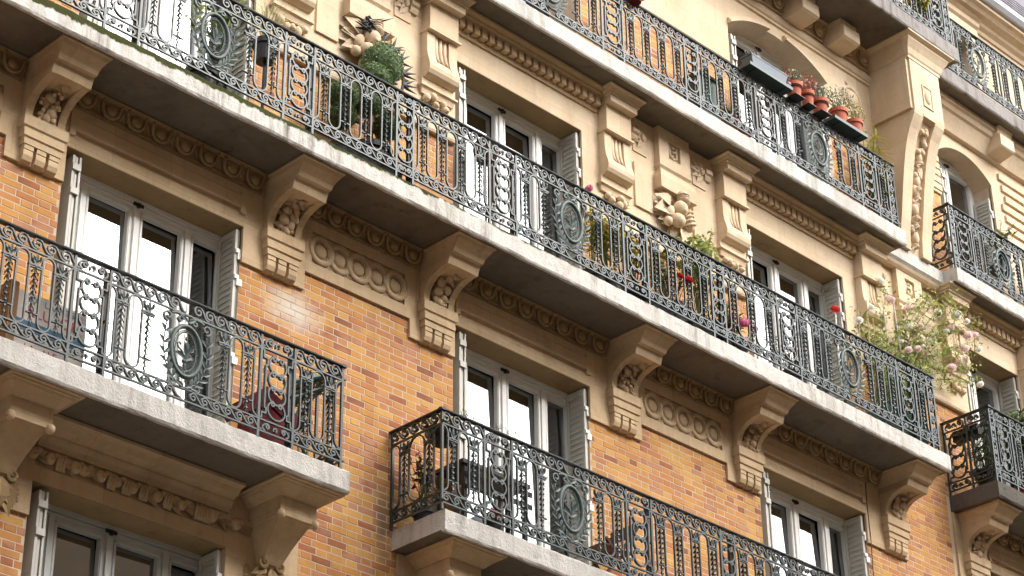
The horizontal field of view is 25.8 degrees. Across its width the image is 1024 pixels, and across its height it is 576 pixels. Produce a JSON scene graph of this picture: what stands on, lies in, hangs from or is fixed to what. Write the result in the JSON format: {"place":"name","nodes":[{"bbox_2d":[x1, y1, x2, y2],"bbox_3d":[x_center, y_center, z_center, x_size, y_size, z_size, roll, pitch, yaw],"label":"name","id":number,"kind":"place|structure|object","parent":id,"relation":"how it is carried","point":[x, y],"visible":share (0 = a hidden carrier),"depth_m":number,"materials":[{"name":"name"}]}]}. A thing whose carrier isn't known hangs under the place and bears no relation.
{"place":"outdoors","nodes":[
{"label":"outdoors","id":0,"kind":"place"},
{"bbox_2d":[0,0,1023,575],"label":"apartment building","id":1,"kind":"structure","parent":0,"point":[402,300],"depth_m":22.88,"materials":[{"name":"brick"}]},
{"bbox_2d":[0,279,86,366],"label":"bench","id":2,"kind":"object","parent":1,"relation":"on","point":[17,308],"visible":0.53,"depth_m":17.68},
{"bbox_2d":[41,504,202,575],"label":"window","id":3,"kind":"structure","parent":1,"relation":"in","point":[71,540],"depth_m":18.40,"materials":[{"name":"grey paint"}]},
{"bbox_2d":[67,174,220,415],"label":"window","id":4,"kind":"structure","parent":1,"relation":"in","point":[113,227],"depth_m":19.87,"materials":[{"name":"white paint"}]},
{"bbox_2d":[95,0,232,89],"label":"window","id":5,"kind":"structure","parent":1,"relation":"in","point":[187,45],"depth_m":21.32,"materials":[{"name":"white paint"}]},
{"bbox_2d":[0,218,346,468],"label":"balcony railing","id":6,"kind":"object","parent":1,"relation":"on","point":[327,381],"visible":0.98,"depth_m":18.45,"materials":[{"name":"black metal"}]},
{"bbox_2d":[183,0,248,84],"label":"pot plant","id":7,"kind":"object","parent":1,"relation":"on","point":[213,72],"visible":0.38,"depth_m":20.43,"materials":[{"name":"green plant"}]},
{"bbox_2d":[224,386,297,445],"bbox_3d":[-2.183,1.176,19.280,0.280,0.610,0.640,-27,-39,38],"label":"lounge chair","id":8,"kind":"object","parent":1,"relation":"on","point":[275,413],"visible":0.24,"depth_m":19.20,"materials":[{"name":"red fabric"}]},
{"bbox_2d":[241,1,305,107],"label":"pot plant","id":9,"kind":"object","parent":1,"relation":"on","point":[261,52],"visible":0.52,"depth_m":21.10,"materials":[{"name":"green plant"}]},
{"bbox_2d":[282,374,322,454],"bbox_3d":[-1.964,1.183,19.665,0.394,0.985,0.470,-27,-39,38],"label":"folding chair","id":10,"kind":"object","parent":1,"relation":"on","point":[317,377],"visible":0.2,"depth_m":19.72,"materials":[{"name":"green paint"}]},
{"bbox_2d":[326,40,404,155],"bbox_3d":[-1.432,-1.760,21.886,0.473,1.806,0.965,-27,-39,38],"label":"topiary tree","id":11,"kind":"object","parent":1,"relation":"on","point":[380,60],"visible":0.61,"depth_m":21.95,"materials":[{"name":"green plant"}]},
{"bbox_2d":[330,131,403,177],"bbox_3d":[-1.413,-1.189,21.312,0.260,0.236,0.800,-27,-39,38],"label":"planter","id":12,"kind":"object","parent":1,"relation":"on","point":[361,156],"visible":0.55,"depth_m":21.18,"materials":[{"name":"black metal"}]},
{"bbox_2d":[354,15,416,137],"bbox_3d":[-1.236,-1.752,22.318,0.256,2.215,0.860,-27,-39,38],"label":"metal sculpture","id":13,"kind":"object","parent":1,"relation":"on","point":[369,29],"visible":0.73,"depth_m":22.77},
{"bbox_2d":[410,449,436,520],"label":"pot plant","id":14,"kind":"object","parent":1,"relation":"on","point":[427,512],"visible":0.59,"depth_m":20.71,"materials":[{"name":"green plant"}]},
{"bbox_2d":[435,458,532,540],"bbox_3d":[-0.268,2.144,21.147,0.420,0.770,0.900,-27,-39,38],"label":"table","id":15,"kind":"object","parent":1,"relation":"on","point":[463,474],"visible":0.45,"depth_m":21.17,"materials":[{"name":"black metal"}]},
{"bbox_2d":[473,139,497,220],"bbox_3d":[-0.268,-0.920,22.926,0.266,1.344,0.314,-27,-39,38],"label":"baluster","id":16,"kind":"object","parent":1,"relation":"on","point":[494,157],"visible":0.24,"depth_m":23.10,"materials":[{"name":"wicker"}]},
{"bbox_2d":[482,506,506,528],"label":"pot plant","id":17,"kind":"object","parent":1,"relation":"on","point":[491,524],"visible":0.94,"depth_m":20.56,"materials":[{"name":"green plant"}]},
{"bbox_2d":[58,0,941,450],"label":"balcony railing","id":18,"kind":"object","parent":1,"relation":"on","point":[798,326],"visible":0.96,"depth_m":22.69,"materials":[{"name":"black metal"}]},
{"bbox_2d":[465,86,561,258],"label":"window","id":19,"kind":"structure","parent":1,"relation":"in","point":[483,115],"depth_m":24.44,"materials":[{"name":"white paint"}]},
{"bbox_2d":[466,348,569,556],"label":"window","id":20,"kind":"structure","parent":1,"relation":"in","point":[501,394],"depth_m":22.83,"materials":[{"name":"white paint"}]},
{"bbox_2d":[526,0,548,16],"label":"window","id":21,"kind":"structure","parent":1,"relation":"in","point":[528,0],"depth_m":30.60,"materials":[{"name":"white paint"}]},
{"bbox_2d":[583,184,606,281],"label":"rose bush","id":22,"kind":"object","parent":1,"relation":"on","point":[592,237],"visible":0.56,"depth_m":23.64,"materials":[{"name":"green plant"}]},
{"bbox_2d":[575,201,636,289],"bbox_3d":[1.000,-0.343,23.839,0.599,1.218,0.705,-27,-39,38],"label":"pot plant","id":23,"kind":"object","parent":1,"relation":"on","point":[605,241],"visible":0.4,"depth_m":23.82,"materials":[{"name":"green plant"}]},
{"bbox_2d":[581,523,640,575],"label":"folding chair","id":24,"kind":"object","parent":1,"relation":"on","point":[609,544],"visible":0.4,"depth_m":22.08,"materials":[{"name":"brown wood"}]},
{"bbox_2d":[389,406,836,575],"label":"balcony railing","id":25,"kind":"object","parent":1,"relation":"on","point":[646,512],"visible":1,"depth_m":21.29,"materials":[{"name":"black metal"}]},
{"bbox_2d":[426,418,458,447],"bbox_3d":[-0.642,1.329,20.770,0.354,0.302,0.326,-27,-39,38],"label":"hanging basket","id":26,"kind":"object","parent":25,"relation":"hanging from","point":[437,440],"visible":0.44,"depth_m":20.65,"materials":[{"name":"black metal"}]},
{"bbox_2d":[460,409,517,437],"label":"creeper","id":27,"kind":"object","parent":25,"relation":"attached to","point":[507,433],"visible":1,"depth_m":20.89,"materials":[{"name":"green plant"}]},
{"bbox_2d":[614,223,656,293],"bbox_3d":[1.258,-0.121,24.104,0.578,1.090,0.508,17,-34,-29],"label":"pot plant","id":28,"kind":"object","parent":1,"relation":"on","point":[635,253],"visible":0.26,"depth_m":24.09,"materials":[{"name":"green plant"}]},
{"bbox_2d":[630,287,673,315],"bbox_3d":[1.466,0.208,23.834,0.260,0.236,0.550,-27,-39,38],"label":"planter","id":29,"kind":"object","parent":1,"relation":"on","point":[656,305],"visible":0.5,"depth_m":23.77,"materials":[{"name":"black metal"}]},
{"bbox_2d":[648,238,704,322],"bbox_3d":[1.724,0.027,24.419,0.717,1.132,0.690,-27,-39,38],"label":"rose bush","id":30,"kind":"object","parent":1,"relation":"on","point":[688,277],"visible":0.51,"depth_m":24.39,"materials":[{"name":"green plant"}]},
{"bbox_2d":[677,231,721,322],"bbox_3d":[2.121,0.025,24.819,0.463,1.522,0.637,-27,-39,38],"label":"pot plant","id":31,"kind":"object","parent":1,"relation":"on","point":[705,249],"visible":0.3,"depth_m":24.95,"materials":[{"name":"green plant"}]},
{"bbox_2d":[680,69,719,119],"bbox_3d":[2.248,-2.193,26.575,0.300,0.660,0.380,-27,-39,38],"label":"folding chair","id":32,"kind":"object","parent":1,"relation":"on","point":[713,90],"visible":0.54,"depth_m":26.56,"materials":[{"name":"green paint"}]},
{"bbox_2d":[688,315,731,344],"bbox_3d":[2.102,0.517,24.391,0.260,0.236,0.650,-27,-39,38],"label":"planter","id":33,"kind":"object","parent":1,"relation":"on","point":[704,330],"visible":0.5,"depth_m":24.25,"materials":[{"name":"black metal"}]},
{"bbox_2d":[523,0,900,227],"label":"balcony railing","id":34,"kind":"object","parent":1,"relation":"on","point":[890,213],"visible":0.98,"depth_m":26.78,"materials":[{"name":"grey metal"}]},
{"bbox_2d":[629,0,643,5],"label":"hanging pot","id":35,"kind":"object","parent":34,"relation":"on","point":[635,2],"visible":1,"depth_m":25.81,"materials":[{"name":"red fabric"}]},
{"bbox_2d":[739,61,792,95],"bbox_3d":[3.097,-2.527,27.310,0.198,0.106,0.820,-27,-39,38],"label":"shelf","id":36,"kind":"object","parent":34,"relation":"attached to","point":[765,77],"visible":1,"depth_m":27.28,"materials":[{"name":"black metal"}]},
{"bbox_2d":[740,50,788,82],"bbox_3d":[3.098,-2.666,27.382,0.175,0.252,0.746,-27,-39,38],"label":"window box","id":37,"kind":"object","parent":36,"relation":"on","point":[766,66],"visible":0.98,"depth_m":27.26,"materials":[{"name":"grey plastic"}]},
{"bbox_2d":[780,68,796,93],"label":"pot plant","id":38,"kind":"object","parent":36,"relation":"on","point":[788,82],"visible":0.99,"depth_m":27.62,"materials":[{"name":"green plant"}]},
{"bbox_2d":[783,68,805,103],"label":"pot plant","id":39,"kind":"object","parent":34,"relation":"on","point":[795,96],"visible":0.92,"depth_m":27.64,"materials":[{"name":"orange plant"}]},
{"bbox_2d":[797,73,818,111],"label":"pot plant","id":40,"kind":"object","parent":34,"relation":"on","point":[808,93],"visible":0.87,"depth_m":27.83,"materials":[{"name":"orange plant"}]},
{"bbox_2d":[811,83,831,119],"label":"pot plant","id":41,"kind":"object","parent":34,"relation":"on","point":[821,102],"visible":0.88,"depth_m":27.96,"materials":[{"name":"orange plant"}]},
{"bbox_2d":[823,114,867,142],"bbox_3d":[4.219,-1.981,28.295,0.203,0.107,0.680,-27,-39,38],"label":"shelf","id":42,"kind":"object","parent":34,"relation":"attached to","point":[846,128],"visible":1,"depth_m":28.25,"materials":[{"name":"black metal"}]},
{"bbox_2d":[822,84,853,120],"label":"pot plant","id":43,"kind":"object","parent":42,"relation":"on","point":[840,111],"visible":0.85,"depth_m":28.26,"materials":[{"name":"green plant"}]},
{"bbox_2d":[846,102,865,130],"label":"pot plant","id":44,"kind":"object","parent":42,"relation":"on","point":[856,122],"visible":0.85,"depth_m":28.44,"materials":[{"name":"green plant"}]},
{"bbox_2d":[709,303,734,336],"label":"pot plant","id":45,"kind":"object","parent":1,"relation":"on","point":[716,304],"visible":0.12,"depth_m":25.34,"materials":[{"name":"green plant"}]},
{"bbox_2d":[721,102,739,130],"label":"pot plant","id":46,"kind":"object","parent":1,"relation":"on","point":[729,109],"visible":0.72,"depth_m":26.66,"materials":[{"name":"green plant"}]},
{"bbox_2d":[733,113,750,137],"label":"pot plant","id":47,"kind":"object","parent":1,"relation":"on","point":[743,126],"visible":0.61,"depth_m":26.76,"materials":[{"name":"green plant"}]},
{"bbox_2d":[726,306,758,352],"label":"pot plant","id":48,"kind":"object","parent":1,"relation":"on","point":[743,322],"visible":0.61,"depth_m":24.74,"materials":[{"name":"green plant"}]},
{"bbox_2d":[728,33,810,174],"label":"window","id":49,"kind":"structure","parent":1,"relation":"in","point":[743,44],"depth_m":28.89,"materials":[{"name":"white paint"}]},
{"bbox_2d":[764,322,807,382],"bbox_3d":[3.136,0.818,25.590,0.537,0.884,0.732,-6,-30,9],"label":"pot plant","id":50,"kind":"object","parent":1,"relation":"on","point":[790,373],"visible":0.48,"depth_m":25.51,"materials":[{"name":"green plant"}]},
{"bbox_2d":[751,245,830,394],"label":"window","id":51,"kind":"structure","parent":1,"relation":"in","point":[769,271],"depth_m":27.41,"materials":[{"name":"white paint"}]},
{"bbox_2d":[769,486,847,575],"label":"window","id":52,"kind":"structure","parent":1,"relation":"in","point":[794,520],"depth_m":25.92,"materials":[{"name":"white paint"}]},
{"bbox_2d":[830,305,855,407],"bbox_3d":[3.886,0.906,26.478,0.259,1.593,0.259,-27,-39,38],"label":"poppy","id":53,"kind":"object","parent":1,"relation":"on","point":[835,309],"visible":0.34,"depth_m":26.74,"materials":[{"name":"plant"}]},
{"bbox_2d":[857,120,895,216],"bbox_3d":[4.657,-1.450,28.842,0.663,1.556,0.535,-27,-39,38],"label":"pot plant","id":54,"kind":"object","parent":1,"relation":"on","point":[874,147],"visible":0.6,"depth_m":28.93,"materials":[{"name":"green plant"}]},
{"bbox_2d":[848,276,987,444],"bbox_3d":[5.220,1.013,28.067,0.686,2.949,3.394,-27,-39,38],"label":"rose bush","id":55,"kind":"object","parent":1,"relation":"on","point":[956,315],"visible":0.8,"depth_m":28.20,"materials":[{"name":"green plant"}]},
{"bbox_2d":[857,307,864,412],"bbox_3d":[4.177,0.861,26.760,0.068,1.450,0.013,11,-32,-20],"label":"garden cane","id":56,"kind":"object","parent":55,"relation":"in","point":[861,356],"visible":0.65,"depth_m":26.77,"materials":[{"name":"brown wood"}]},
{"bbox_2d":[866,300,874,407],"bbox_3d":[4.321,0.852,26.948,0.014,1.651,0.092,-27,-39,38],"label":"garden cane","id":57,"kind":"object","parent":55,"relation":"in","point":[868,329],"visible":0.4,"depth_m":27.19,"materials":[{"name":"brown wood"}]},
{"bbox_2d":[872,318,881,406],"bbox_3d":[4.417,0.992,26.995,0.013,1.450,0.050,-6,-30,9],"label":"garden cane","id":58,"kind":"object","parent":55,"relation":"in","point":[875,345],"visible":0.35,"depth_m":27.23,"materials":[{"name":"brown wood"}]},
{"bbox_2d":[882,306,891,367],"bbox_3d":[4.655,1.005,27.427,0.022,1.851,0.114,6,-30,-12],"label":"garden cane","id":59,"kind":"object","parent":55,"relation":"in","point":[886,327],"visible":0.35,"depth_m":27.75,"materials":[{"name":"grey paint"}]},
{"bbox_2d":[893,302,908,405],"bbox_3d":[4.824,1.026,27.569,0.089,1.951,0.020,9,-31,-16],"label":"garden cane","id":60,"kind":"object","parent":55,"relation":"in","point":[897,329],"visible":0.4,"depth_m":27.87,"materials":[{"name":"grey paint"}]},
{"bbox_2d":[907,0,929,21],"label":"pot plant","id":61,"kind":"object","parent":1,"relation":"on","point":[925,4],"visible":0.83,"depth_m":30.51,"materials":[{"name":"green plant"}]},
{"bbox_2d":[889,0,953,44],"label":"balcony railing","id":62,"kind":"object","parent":1,"relation":"on","point":[942,30],"visible":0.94,"depth_m":30.59,"materials":[{"name":"grey metal"}]},
{"bbox_2d":[938,157,983,282],"bbox_3d":[6.137,-0.723,31.096,0.124,2.410,1.321,-26,-38,37],"label":"window","id":63,"kind":"structure","parent":1,"relation":"in","point":[960,197],"depth_m":31.73,"materials":[{"name":"white paint"}]},
{"bbox_2d":[930,202,1023,304],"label":"balcony railing","id":64,"kind":"object","parent":1,"relation":"on","point":[972,245],"visible":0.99,"depth_m":29.97,"materials":[{"name":"grey metal"}]},
{"bbox_2d":[932,6,1023,119],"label":"balcony railing","id":65,"kind":"object","parent":1,"relation":"on","point":[959,29],"visible":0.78,"depth_m":32.06,"materials":[{"name":"black metal"}]},
{"bbox_2d":[940,405,1023,495],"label":"balcony railing","id":66,"kind":"object","parent":1,"relation":"on","point":[997,466],"visible":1,"depth_m":27.94,"materials":[{"name":"black metal"}]},
{"bbox_2d":[951,419,983,443],"bbox_3d":[5.736,1.779,28.195,0.434,0.279,0.184,-27,-39,38],"label":"window planter","id":67,"kind":"object","parent":66,"relation":"hanging from","point":[957,439],"visible":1,"depth_m":28.13,"materials":[{"name":"black metal"}]},
{"bbox_2d":[966,430,1004,485],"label":"pot plant","id":68,"kind":"object","parent":1,"relation":"on","point":[982,464],"visible":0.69,"depth_m":27.91,"materials":[{"name":"green plant"}]},
{"bbox_2d":[970,367,1010,486],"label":"window","id":69,"kind":"structure","parent":1,"relation":"in","point":[984,396],"depth_m":30.13,"materials":[{"name":"white paint"}]},
{"bbox_2d":[987,220,1016,301],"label":"pot plant","id":70,"kind":"object","parent":1,"relation":"on","point":[992,268],"visible":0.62,"depth_m":30.57,"materials":[{"name":"green plant"}]},
{"bbox_2d":[999,406,1023,492],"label":"pot plant","id":71,"kind":"object","parent":1,"relation":"on","point":[1012,415],"visible":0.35,"depth_m":28.80,"materials":[{"name":"green plant"}]}
]}

